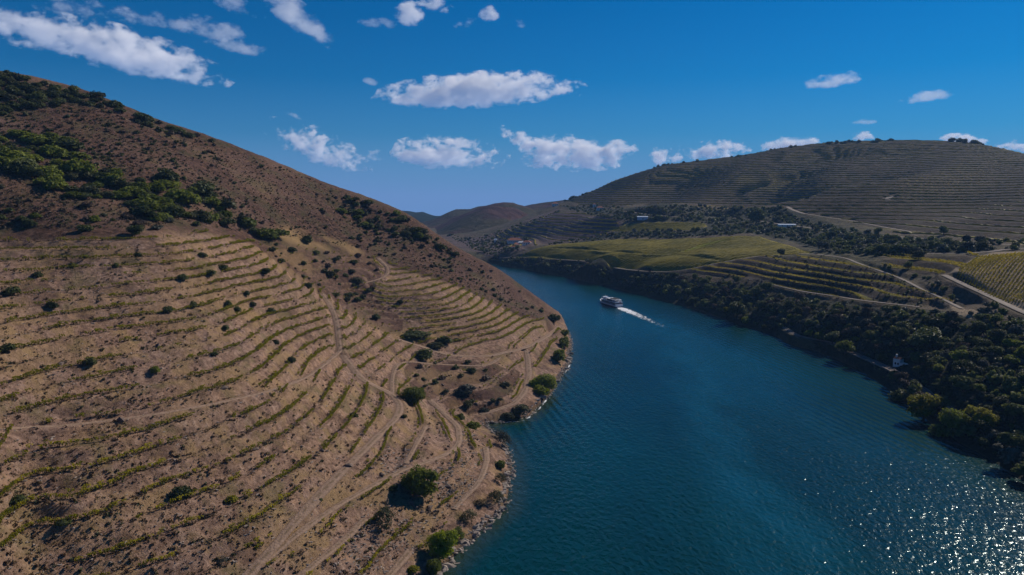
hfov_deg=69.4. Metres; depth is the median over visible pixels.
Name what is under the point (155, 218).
shrub
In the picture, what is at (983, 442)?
tree
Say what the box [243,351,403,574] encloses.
dirt track
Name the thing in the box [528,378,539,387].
shrub
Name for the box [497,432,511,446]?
shrub
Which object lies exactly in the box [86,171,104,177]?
shrub
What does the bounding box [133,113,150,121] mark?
shrub
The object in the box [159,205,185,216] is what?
shrub
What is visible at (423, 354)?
shrub
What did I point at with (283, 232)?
shrub
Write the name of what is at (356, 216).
shrub
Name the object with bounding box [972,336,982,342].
tree
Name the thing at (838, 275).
vine row
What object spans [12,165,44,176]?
shrub
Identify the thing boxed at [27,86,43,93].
shrub
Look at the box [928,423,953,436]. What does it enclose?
shrub
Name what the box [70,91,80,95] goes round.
shrub
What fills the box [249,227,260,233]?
shrub
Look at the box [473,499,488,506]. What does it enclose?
shrub
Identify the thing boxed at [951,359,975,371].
tree
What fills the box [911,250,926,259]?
tree
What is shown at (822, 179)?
vine row
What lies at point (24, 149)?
shrub
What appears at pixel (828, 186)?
vine row
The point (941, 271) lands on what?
vine row
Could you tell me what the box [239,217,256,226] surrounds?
shrub
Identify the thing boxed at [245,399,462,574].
dirt track
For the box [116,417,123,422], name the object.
rock outcrop
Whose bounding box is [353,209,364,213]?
shrub
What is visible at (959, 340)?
tree
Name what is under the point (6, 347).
shrub
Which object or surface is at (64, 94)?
undergrowth
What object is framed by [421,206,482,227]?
distant hill
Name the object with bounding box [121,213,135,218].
shrub
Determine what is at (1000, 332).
tree
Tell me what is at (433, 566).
shrub
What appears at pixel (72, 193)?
shrub
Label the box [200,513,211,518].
shrub
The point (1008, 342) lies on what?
tree
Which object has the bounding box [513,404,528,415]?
shrub
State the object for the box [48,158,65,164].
shrub
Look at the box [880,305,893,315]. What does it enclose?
tree
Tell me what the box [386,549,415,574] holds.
dirt track
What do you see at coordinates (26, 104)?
shrub
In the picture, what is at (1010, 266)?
vine row
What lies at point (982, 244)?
tree
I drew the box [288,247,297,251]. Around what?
shrub
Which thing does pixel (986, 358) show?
tree
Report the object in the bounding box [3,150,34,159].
shrub
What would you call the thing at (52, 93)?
shrub
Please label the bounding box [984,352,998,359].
tree
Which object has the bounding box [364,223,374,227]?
shrub
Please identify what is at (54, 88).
shrub
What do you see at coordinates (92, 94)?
shrub
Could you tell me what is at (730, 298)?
tree
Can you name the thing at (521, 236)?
vine row
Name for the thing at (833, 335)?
tree
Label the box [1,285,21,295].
shrub
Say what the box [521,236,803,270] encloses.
vineyard crop
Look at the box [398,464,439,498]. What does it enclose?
shrub
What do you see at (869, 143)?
vine row
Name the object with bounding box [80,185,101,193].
shrub
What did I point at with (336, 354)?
dirt track
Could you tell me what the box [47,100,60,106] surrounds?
shrub
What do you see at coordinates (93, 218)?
shrub
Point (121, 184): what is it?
shrub
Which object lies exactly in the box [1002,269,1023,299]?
vine row
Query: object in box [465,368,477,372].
shrub
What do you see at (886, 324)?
tree
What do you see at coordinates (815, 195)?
vine row
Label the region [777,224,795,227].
warehouse
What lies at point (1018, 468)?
tree
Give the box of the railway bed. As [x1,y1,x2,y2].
[782,327,1020,447]
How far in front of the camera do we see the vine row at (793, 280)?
602.79 m
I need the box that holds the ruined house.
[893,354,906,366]
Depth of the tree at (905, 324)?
429.29 m
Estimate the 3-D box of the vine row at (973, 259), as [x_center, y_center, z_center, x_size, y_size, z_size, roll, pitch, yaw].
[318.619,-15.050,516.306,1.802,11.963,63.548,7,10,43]
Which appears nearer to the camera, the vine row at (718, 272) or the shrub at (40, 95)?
the shrub at (40, 95)
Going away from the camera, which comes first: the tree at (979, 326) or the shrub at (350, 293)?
the tree at (979, 326)
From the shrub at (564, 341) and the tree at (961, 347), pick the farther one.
the shrub at (564, 341)
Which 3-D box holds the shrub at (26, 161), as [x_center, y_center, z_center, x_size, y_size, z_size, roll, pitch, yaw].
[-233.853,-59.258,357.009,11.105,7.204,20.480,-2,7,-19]
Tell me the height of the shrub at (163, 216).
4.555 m
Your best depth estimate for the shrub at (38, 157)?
372.68 m
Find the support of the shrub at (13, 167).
on the hillside at (392, 316)
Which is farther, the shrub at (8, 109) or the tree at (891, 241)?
the tree at (891, 241)
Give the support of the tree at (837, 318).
on the hillside at (971, 300)
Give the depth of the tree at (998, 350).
353.22 m
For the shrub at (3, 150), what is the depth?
363.01 m
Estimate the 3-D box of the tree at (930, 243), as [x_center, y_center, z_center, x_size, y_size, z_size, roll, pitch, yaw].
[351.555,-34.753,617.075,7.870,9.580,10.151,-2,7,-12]
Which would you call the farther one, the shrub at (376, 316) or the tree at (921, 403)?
the shrub at (376, 316)
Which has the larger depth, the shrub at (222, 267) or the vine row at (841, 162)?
the vine row at (841, 162)
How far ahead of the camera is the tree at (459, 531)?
213.21 m
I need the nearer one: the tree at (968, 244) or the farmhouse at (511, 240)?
the tree at (968, 244)
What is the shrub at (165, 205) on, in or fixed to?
on the hillside at (392, 316)
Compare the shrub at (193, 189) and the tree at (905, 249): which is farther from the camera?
the tree at (905, 249)
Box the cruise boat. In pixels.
[600,295,622,307]
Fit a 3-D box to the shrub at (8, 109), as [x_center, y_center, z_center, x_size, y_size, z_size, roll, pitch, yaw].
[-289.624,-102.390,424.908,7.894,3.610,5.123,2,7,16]
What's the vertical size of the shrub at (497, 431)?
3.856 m
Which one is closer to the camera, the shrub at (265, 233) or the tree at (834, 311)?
the shrub at (265, 233)
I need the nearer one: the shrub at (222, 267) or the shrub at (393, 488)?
the shrub at (393, 488)
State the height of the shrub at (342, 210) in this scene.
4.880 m
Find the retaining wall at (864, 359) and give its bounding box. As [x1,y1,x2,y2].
[829,343,889,370]
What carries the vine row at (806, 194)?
on the hillside at (971, 300)
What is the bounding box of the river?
[443,264,1023,574]
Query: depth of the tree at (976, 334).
384.08 m
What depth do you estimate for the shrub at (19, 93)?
444.12 m
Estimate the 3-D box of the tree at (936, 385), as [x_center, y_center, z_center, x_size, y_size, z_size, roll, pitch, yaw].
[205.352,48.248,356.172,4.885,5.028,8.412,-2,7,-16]
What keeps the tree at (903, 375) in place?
on the hillside at (971, 300)
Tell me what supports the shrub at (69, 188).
on the hillside at (392, 316)
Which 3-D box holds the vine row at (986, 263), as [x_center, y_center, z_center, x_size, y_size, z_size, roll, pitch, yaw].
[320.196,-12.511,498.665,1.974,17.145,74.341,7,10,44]
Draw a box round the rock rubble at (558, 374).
[441,332,573,562]
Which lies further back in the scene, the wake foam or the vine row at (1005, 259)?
the wake foam
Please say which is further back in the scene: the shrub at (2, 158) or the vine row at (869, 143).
the vine row at (869, 143)
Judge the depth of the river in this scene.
271.54 m
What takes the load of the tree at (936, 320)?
on the hillside at (971, 300)
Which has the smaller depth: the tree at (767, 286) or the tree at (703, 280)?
the tree at (767, 286)
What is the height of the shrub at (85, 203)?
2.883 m
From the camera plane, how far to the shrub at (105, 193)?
357.31 m
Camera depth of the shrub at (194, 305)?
283.96 m
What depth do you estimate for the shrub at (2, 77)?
453.79 m
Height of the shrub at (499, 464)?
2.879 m
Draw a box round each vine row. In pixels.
[503,232,536,244]
[508,229,569,240]
[516,227,587,238]
[522,225,600,234]
[528,222,609,230]
[536,221,618,227]
[541,216,616,223]
[548,214,615,220]
[572,201,1023,206]
[573,199,1023,202]
[585,192,1023,194]
[586,195,1023,196]
[598,184,1023,188]
[600,181,1023,187]
[603,179,1017,185]
[607,177,1023,183]
[611,175,1023,182]
[615,172,1019,180]
[620,170,1015,178]
[624,168,1021,176]
[629,166,1020,175]
[635,164,1023,173]
[655,158,1019,167]
[662,157,1021,165]
[675,155,1023,163]
[685,154,1019,162]
[688,268,744,276]
[698,265,865,299]
[701,152,1023,160]
[707,151,1020,159]
[714,262,951,300]
[722,149,1014,157]
[735,258,935,293]
[742,147,1001,155]
[746,146,998,154]
[757,145,988,152]
[758,254,896,275]
[766,143,973,150]
[766,282,839,296]
[777,142,968,148]
[788,141,955,146]
[792,207,1023,211]
[796,255,878,269]
[800,210,1023,216]
[807,140,938,144]
[820,214,1023,221]
[841,218,1023,227]
[853,221,1023,233]
[881,263,945,272]
[882,253,962,266]
[887,265,940,273]
[893,231,1023,244]
[896,252,968,264]
[957,255,980,277]
[959,255,982,277]
[962,255,986,278]
[963,254,990,281]
[966,254,993,282]
[968,254,997,284]
[971,254,999,285]
[973,254,1003,286]
[977,253,1006,288]
[979,252,1012,289]
[982,252,1015,290]
[984,252,1019,292]
[988,252,1023,293]
[990,253,1023,294]
[993,256,1023,296]
[996,260,1023,297]
[999,265,1023,298]
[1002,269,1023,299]
[1005,275,1023,301]
[1008,281,1023,302]
[1011,287,1023,302]
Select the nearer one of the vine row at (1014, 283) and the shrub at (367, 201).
the vine row at (1014, 283)
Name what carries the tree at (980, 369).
on the hillside at (971, 300)
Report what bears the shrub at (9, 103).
on the hillside at (392, 316)
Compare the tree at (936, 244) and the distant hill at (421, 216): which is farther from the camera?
the distant hill at (421, 216)
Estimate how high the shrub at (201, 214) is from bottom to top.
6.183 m
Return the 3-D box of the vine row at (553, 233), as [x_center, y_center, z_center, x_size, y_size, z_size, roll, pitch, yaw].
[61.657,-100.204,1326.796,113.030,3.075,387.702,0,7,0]
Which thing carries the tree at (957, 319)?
on the hillside at (971, 300)
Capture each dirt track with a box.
[1,351,341,429]
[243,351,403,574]
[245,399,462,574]
[297,518,367,574]
[320,294,342,350]
[367,258,389,282]
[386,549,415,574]
[390,357,500,393]
[398,326,560,356]
[403,425,427,463]
[452,447,489,509]
[478,348,531,414]
[507,253,805,271]
[772,284,920,306]
[803,213,911,231]
[817,254,961,307]
[942,275,1023,313]
[972,248,1021,252]
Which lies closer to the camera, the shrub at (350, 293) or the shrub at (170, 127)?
the shrub at (350, 293)
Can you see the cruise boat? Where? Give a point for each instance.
(611, 301)
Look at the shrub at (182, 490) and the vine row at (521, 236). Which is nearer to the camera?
the shrub at (182, 490)
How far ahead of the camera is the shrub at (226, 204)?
423.79 m
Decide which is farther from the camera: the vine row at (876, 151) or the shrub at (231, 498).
the vine row at (876, 151)
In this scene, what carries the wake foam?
on the river
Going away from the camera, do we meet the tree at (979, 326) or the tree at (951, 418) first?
the tree at (951, 418)
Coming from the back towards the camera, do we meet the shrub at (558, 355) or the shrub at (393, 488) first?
the shrub at (558, 355)
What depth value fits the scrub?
434.10 m
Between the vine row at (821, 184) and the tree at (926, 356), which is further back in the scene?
the vine row at (821, 184)
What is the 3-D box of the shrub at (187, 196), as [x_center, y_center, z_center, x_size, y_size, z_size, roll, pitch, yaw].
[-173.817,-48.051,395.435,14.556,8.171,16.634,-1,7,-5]
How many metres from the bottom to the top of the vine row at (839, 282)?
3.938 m
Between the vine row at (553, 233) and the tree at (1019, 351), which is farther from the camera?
the vine row at (553, 233)
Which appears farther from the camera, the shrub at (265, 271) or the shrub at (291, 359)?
the shrub at (265, 271)
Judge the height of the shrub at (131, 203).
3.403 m
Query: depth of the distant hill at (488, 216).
2012.48 m
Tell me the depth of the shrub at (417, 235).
560.03 m
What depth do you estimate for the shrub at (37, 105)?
439.09 m
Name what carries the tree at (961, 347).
on the hillside at (971, 300)
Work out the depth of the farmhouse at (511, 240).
1296.25 m
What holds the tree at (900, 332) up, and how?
on the hillside at (971, 300)
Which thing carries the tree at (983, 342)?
on the hillside at (971, 300)
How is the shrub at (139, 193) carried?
on the hillside at (392, 316)
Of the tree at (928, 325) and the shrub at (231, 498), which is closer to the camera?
the shrub at (231, 498)
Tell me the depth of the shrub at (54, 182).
342.59 m
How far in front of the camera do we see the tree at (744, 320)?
570.48 m
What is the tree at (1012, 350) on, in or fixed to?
on the hillside at (971, 300)
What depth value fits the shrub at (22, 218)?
313.69 m
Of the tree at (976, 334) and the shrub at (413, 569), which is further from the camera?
the tree at (976, 334)
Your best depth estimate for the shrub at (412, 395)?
310.94 m
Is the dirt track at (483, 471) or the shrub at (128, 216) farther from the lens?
the shrub at (128, 216)
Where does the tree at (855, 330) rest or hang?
on the hillside at (971, 300)
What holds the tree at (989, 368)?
on the hillside at (971, 300)
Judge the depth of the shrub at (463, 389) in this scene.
341.12 m
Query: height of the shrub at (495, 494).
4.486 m
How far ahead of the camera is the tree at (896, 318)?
444.77 m
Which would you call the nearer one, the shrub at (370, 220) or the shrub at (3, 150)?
the shrub at (3, 150)
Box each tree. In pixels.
[126,225,144,236]
[425,529,460,559]
[453,526,464,540]
[669,272,676,278]
[678,276,685,282]
[688,297,699,304]
[699,278,707,283]
[704,293,712,299]
[710,304,718,310]
[721,286,730,293]
[726,296,735,301]
[727,301,748,318]
[731,276,740,281]
[731,288,740,295]
[741,316,748,323]
[749,208,766,224]
[750,287,759,294]
[756,301,766,309]
[758,282,773,291]
[766,303,773,309]
[777,248,784,254]
[784,300,795,309]
[793,292,805,300]
[801,306,811,314]
[802,301,809,306]
[808,304,817,309]
[814,332,823,339]
[815,241,826,248]
[820,242,830,250]
[823,331,841,343]
[826,324,835,331]
[827,231,836,236]
[828,308,839,314]
[828,313,846,325]
[834,340,856,354]
[850,326,861,336]
[851,310,860,316]
[859,318,873,325]
[861,307,873,316]
[863,330,878,342]
[866,323,875,329]
[870,311,877,316]
[873,228,882,233]
[875,244,888,252]
[878,321,894,329]
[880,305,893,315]
[885,235,896,239]
[886,239,898,245]
[887,372,896,380]
[889,244,903,253]
[889,316,902,322]
[890,305,901,309]
[891,326,909,337]
[891,337,908,347]
[893,372,910,380]
[895,321,911,330]
[898,378,910,388]
[899,246,910,252]
[903,261,913,266]
[906,392,944,420]
[907,325,941,347]
[909,379,919,385]
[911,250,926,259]
[920,322,934,329]
[920,352,937,361]
[921,314,930,320]
[925,316,946,328]
[926,357,936,368]
[927,240,936,247]
[931,382,942,390]
[932,350,942,354]
[933,242,942,247]
[933,363,944,371]
[938,408,969,427]
[939,226,948,234]
[939,395,950,407]
[941,237,951,243]
[943,341,957,350]
[946,310,958,317]
[946,363,952,369]
[947,320,954,327]
[948,137,955,141]
[948,375,975,390]
[949,349,969,360]
[950,317,962,321]
[951,335,963,344]
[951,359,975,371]
[951,365,973,377]
[955,338,967,342]
[955,342,969,349]
[955,400,963,406]
[957,345,967,349]
[960,241,976,249]
[962,234,970,241]
[964,405,1001,426]
[967,335,973,342]
[967,350,981,362]
[968,321,986,331]
[970,331,981,336]
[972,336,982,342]
[973,314,984,320]
[973,346,988,355]
[973,366,985,373]
[974,236,985,242]
[974,241,989,248]
[974,384,987,391]
[974,420,993,434]
[976,338,994,352]
[977,357,989,362]
[978,359,989,366]
[978,437,991,447]
[983,365,1001,373]
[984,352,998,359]
[984,394,994,400]
[984,405,993,409]
[987,346,1005,356]
[989,313,1004,324]
[990,328,1008,342]
[992,362,1004,367]
[992,395,1011,409]
[992,443,1003,450]
[996,432,1023,447]
[1001,403,1023,419]
[1002,338,1020,347]
[1004,334,1018,340]
[1004,347,1016,354]
[1004,354,1020,364]
[1007,324,1023,334]
[1010,461,1023,474]
[1013,345,1023,358]
[1017,336,1023,340]
[1017,371,1023,380]
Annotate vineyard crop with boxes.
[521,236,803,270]
[609,222,704,230]
[682,238,730,251]
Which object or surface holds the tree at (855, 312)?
on the hillside at (971, 300)
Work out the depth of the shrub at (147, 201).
362.48 m
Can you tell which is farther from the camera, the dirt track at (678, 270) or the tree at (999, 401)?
the dirt track at (678, 270)
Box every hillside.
[0,74,570,574]
[427,140,1023,480]
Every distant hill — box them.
[403,211,438,221]
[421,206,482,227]
[436,202,537,234]
[526,200,563,210]
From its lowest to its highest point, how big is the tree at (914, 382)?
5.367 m
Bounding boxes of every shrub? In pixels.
[0,70,10,75]
[0,75,8,79]
[0,90,7,96]
[0,136,8,141]
[0,144,16,149]
[0,145,14,156]
[0,156,7,162]
[0,156,23,166]
[0,214,7,219]
[0,342,15,352]
[1,93,16,98]
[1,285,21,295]
[3,106,13,111]
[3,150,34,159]
[3,161,36,172]
[4,78,17,83]
[4,100,15,105]
[5,84,19,91]
[5,141,17,147]
[6,129,27,135]
[9,494,26,504]
[10,81,28,89]
[10,91,25,95]
[12,157,38,168]
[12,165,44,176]
[14,82,36,89]
[16,215,27,220]
[17,147,30,151]
[19,101,36,107]
[19,132,34,136]
[19,134,49,143]
[22,218,37,225]
[24,145,37,149]
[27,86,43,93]
[29,91,47,98]
[29,99,41,103]
[29,213,41,217]
[30,82,42,86]
[31,154,43,161]
[31,271,43,277]
[32,102,45,107]
[32,177,44,184]
[36,166,63,174]
[37,143,68,156]
[38,135,78,146]
[39,172,60,177]
[42,175,65,189]
[43,132,58,137]
[44,90,59,97]
[45,301,58,307]
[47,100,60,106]
[48,86,59,90]
[48,138,85,149]
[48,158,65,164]
[53,96,66,103]
[53,518,73,525]
[59,185,82,191]
[60,158,99,173]
[62,172,77,179]
[62,191,81,197]
[64,151,92,159]
[67,97,81,101]
[68,84,79,90]
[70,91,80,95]
[73,191,92,197]
[74,169,93,176]
[76,225,93,230]
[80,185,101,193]
[80,201,92,206]
[81,357,96,364]
[82,183,100,187]
[84,101,95,105]
[85,90,105,96]
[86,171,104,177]
[89,215,100,221]
[92,181,103,186]
[94,172,118,181]
[98,167,111,173]
[99,176,126,186]
[99,190,114,196]
[104,180,132,187]
[106,190,132,198]
[107,100,121,107]
[108,168,123,176]
[121,186,144,195]
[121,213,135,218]
[123,200,139,205]
[128,204,158,216]
[131,187,149,197]
[132,181,151,191]
[132,197,160,206]
[132,220,148,226]
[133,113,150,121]
[134,177,146,181]
[141,120,152,124]
[146,193,157,198]
[147,216,161,220]
[149,179,173,186]
[149,366,160,373]
[150,224,163,228]
[152,182,166,191]
[152,205,162,210]
[153,196,174,203]
[154,167,179,180]
[158,212,173,220]
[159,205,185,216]
[160,202,177,209]
[163,187,195,202]
[163,217,174,222]
[163,306,173,312]
[165,125,176,128]
[166,180,181,187]
[168,485,192,499]
[176,190,202,203]
[177,127,186,133]
[177,273,188,279]
[182,132,195,136]
[187,186,200,193]
[187,211,196,217]
[189,300,196,307]
[190,180,216,192]
[193,209,211,219]
[198,252,207,256]
[199,211,219,222]
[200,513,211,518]
[201,191,219,197]
[203,197,212,202]
[206,269,215,274]
[209,196,221,204]
[214,198,237,209]
[214,205,223,209]
[217,210,232,217]
[218,264,227,269]
[218,556,227,563]
[219,216,235,225]
[221,325,228,329]
[223,495,237,503]
[225,300,231,306]
[237,214,248,220]
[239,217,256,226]
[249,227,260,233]
[256,228,279,238]
[260,268,269,273]
[267,307,275,313]
[272,228,290,235]
[287,356,295,362]
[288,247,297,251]
[301,235,312,242]
[304,283,312,288]
[325,270,336,276]
[336,208,346,213]
[344,292,355,295]
[351,277,363,282]
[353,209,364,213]
[353,215,362,218]
[364,199,374,203]
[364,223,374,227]
[366,219,375,222]
[371,313,380,318]
[374,506,395,533]
[375,223,384,227]
[389,484,397,492]
[393,210,400,214]
[397,215,406,220]
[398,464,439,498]
[399,230,411,234]
[400,330,431,339]
[400,386,425,403]
[407,565,420,574]
[409,227,421,232]
[412,232,423,237]
[413,348,432,359]
[421,234,431,238]
[425,558,441,574]
[427,342,444,347]
[434,243,447,249]
[436,336,452,343]
[437,375,445,379]
[453,384,475,394]
[455,413,464,419]
[460,509,476,521]
[463,400,471,407]
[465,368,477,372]
[466,421,481,429]
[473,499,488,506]
[482,374,491,380]
[487,488,504,502]
[493,429,503,438]
[494,473,506,482]
[495,460,504,468]
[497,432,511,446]
[499,381,511,386]
[501,412,515,418]
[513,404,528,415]
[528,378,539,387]
[533,385,549,394]
[534,373,556,388]
[548,314,560,321]
[552,349,565,361]
[559,336,569,347]
[561,329,568,335]
[887,388,910,400]
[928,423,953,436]
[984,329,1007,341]
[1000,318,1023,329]
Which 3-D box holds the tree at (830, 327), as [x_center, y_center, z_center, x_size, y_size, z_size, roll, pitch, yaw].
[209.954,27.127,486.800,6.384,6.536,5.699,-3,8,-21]
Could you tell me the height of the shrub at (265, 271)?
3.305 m
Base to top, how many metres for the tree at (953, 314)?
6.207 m
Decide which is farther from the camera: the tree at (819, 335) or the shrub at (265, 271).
the tree at (819, 335)
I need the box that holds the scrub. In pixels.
[0,84,547,316]
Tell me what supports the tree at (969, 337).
on the hillside at (971, 300)
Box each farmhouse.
[507,238,521,243]
[522,240,530,245]
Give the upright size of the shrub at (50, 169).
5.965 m
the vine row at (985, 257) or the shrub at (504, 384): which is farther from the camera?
the vine row at (985, 257)
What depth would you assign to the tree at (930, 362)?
373.56 m
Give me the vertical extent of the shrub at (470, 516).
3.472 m
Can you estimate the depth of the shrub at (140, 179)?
391.45 m
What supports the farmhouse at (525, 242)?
on the hillside at (971, 300)
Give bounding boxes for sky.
[0,0,1023,215]
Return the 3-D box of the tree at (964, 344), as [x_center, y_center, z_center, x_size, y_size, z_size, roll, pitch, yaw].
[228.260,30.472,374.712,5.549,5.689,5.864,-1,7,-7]
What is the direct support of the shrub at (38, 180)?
on the hillside at (392, 316)
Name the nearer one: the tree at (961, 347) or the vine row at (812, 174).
the tree at (961, 347)
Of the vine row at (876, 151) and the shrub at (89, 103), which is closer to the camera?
the shrub at (89, 103)
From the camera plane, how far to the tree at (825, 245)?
692.59 m
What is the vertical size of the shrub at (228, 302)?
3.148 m
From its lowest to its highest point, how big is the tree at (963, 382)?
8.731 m
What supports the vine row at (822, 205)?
on the hillside at (971, 300)
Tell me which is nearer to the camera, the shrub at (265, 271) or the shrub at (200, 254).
the shrub at (200, 254)
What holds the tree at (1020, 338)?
on the hillside at (971, 300)
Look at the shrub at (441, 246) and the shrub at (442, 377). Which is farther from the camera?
the shrub at (441, 246)
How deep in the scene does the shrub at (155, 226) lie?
336.92 m
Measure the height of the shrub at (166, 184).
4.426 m
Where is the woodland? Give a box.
[447,203,1023,463]
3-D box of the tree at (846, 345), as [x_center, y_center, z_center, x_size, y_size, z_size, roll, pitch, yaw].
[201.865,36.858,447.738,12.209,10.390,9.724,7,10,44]
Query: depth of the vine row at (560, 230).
1251.98 m
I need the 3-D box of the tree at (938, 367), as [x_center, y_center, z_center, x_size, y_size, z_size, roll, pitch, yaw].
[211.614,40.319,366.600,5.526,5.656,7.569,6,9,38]
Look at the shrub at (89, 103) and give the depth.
469.53 m
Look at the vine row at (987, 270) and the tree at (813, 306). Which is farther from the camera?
the tree at (813, 306)
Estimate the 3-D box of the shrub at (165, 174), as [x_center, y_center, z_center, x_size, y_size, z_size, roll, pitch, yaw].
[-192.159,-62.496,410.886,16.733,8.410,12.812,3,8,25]
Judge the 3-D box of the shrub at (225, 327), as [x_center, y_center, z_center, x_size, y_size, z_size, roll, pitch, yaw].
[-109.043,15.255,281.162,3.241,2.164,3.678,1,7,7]
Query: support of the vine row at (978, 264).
on the hillside at (971, 300)
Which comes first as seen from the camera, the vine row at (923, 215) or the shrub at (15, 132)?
the shrub at (15, 132)
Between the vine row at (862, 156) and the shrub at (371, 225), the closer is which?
the shrub at (371, 225)
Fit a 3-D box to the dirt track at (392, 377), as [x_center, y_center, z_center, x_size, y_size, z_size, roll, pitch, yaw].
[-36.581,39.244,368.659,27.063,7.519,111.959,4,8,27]
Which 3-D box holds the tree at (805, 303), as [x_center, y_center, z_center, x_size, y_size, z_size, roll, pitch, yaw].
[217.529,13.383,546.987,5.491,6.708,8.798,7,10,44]
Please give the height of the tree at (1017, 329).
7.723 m
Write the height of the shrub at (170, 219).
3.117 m
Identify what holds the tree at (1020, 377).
on the hillside at (971, 300)
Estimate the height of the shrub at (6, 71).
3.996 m
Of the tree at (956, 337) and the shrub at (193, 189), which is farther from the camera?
the shrub at (193, 189)
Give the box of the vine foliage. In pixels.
[0,228,560,574]
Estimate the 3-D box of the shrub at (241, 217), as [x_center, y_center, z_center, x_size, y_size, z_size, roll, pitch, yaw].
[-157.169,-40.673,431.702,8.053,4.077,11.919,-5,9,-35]
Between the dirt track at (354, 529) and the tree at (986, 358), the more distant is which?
the tree at (986, 358)
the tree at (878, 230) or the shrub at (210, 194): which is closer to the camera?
the shrub at (210, 194)
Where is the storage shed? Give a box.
[637,216,647,219]
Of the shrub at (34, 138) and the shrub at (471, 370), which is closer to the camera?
the shrub at (471, 370)
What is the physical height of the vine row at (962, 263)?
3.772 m
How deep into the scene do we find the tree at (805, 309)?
528.03 m
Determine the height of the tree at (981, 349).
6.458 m
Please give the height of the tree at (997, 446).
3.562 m
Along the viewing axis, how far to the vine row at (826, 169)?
1518.90 m
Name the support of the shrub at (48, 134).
on the hillside at (392, 316)
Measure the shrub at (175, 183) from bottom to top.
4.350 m
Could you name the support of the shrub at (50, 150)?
on the hillside at (392, 316)
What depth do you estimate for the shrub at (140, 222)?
334.62 m
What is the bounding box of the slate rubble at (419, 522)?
[0,241,535,574]
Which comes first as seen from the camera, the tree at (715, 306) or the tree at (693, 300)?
the tree at (715, 306)
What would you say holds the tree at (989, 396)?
on the hillside at (971, 300)
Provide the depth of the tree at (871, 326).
454.83 m
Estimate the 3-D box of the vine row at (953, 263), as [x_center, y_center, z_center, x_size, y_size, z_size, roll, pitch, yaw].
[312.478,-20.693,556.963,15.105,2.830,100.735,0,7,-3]
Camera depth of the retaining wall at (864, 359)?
427.21 m
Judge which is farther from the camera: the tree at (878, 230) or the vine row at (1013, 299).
the tree at (878, 230)
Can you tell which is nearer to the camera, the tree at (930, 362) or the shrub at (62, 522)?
the shrub at (62, 522)
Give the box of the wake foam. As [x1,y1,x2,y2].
[618,307,652,322]
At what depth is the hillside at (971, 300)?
907.35 m
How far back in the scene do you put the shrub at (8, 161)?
353.75 m
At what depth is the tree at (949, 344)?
385.00 m
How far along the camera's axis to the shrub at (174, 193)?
387.81 m
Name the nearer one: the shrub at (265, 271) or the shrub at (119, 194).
the shrub at (265, 271)
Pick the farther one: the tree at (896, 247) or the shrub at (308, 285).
the tree at (896, 247)
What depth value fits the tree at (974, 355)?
354.79 m
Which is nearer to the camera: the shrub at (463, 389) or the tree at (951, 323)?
the shrub at (463, 389)
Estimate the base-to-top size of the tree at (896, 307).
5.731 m
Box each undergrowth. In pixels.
[0,72,543,402]
[493,204,1023,466]
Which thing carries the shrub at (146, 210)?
on the hillside at (392, 316)
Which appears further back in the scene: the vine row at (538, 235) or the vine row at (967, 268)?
the vine row at (538, 235)
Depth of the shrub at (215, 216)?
388.97 m
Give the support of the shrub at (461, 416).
on the hillside at (392, 316)
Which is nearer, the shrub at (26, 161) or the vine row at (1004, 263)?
the shrub at (26, 161)
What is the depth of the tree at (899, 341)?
421.27 m
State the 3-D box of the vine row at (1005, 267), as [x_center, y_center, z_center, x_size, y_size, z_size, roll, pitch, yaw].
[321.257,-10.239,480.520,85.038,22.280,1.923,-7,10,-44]
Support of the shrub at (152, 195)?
on the hillside at (392, 316)
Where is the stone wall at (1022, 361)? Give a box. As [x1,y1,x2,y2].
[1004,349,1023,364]
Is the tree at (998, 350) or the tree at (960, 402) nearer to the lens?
the tree at (960, 402)
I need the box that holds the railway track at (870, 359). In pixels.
[784,327,994,429]
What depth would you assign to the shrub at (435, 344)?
397.18 m
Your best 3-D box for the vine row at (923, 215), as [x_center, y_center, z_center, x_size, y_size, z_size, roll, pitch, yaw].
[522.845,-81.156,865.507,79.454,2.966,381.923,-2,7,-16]
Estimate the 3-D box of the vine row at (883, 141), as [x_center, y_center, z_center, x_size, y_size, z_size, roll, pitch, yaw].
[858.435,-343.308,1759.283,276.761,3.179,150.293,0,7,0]
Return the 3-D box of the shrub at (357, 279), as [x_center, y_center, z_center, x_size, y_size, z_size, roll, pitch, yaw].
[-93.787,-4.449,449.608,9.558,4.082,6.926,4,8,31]
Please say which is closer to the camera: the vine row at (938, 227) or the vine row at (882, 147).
the vine row at (938, 227)
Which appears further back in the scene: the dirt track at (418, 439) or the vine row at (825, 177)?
the vine row at (825, 177)
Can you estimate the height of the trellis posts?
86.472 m
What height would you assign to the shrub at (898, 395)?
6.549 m
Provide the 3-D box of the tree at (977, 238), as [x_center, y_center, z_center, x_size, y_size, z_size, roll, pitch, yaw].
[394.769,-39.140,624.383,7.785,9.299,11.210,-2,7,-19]
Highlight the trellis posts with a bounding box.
[0,234,559,566]

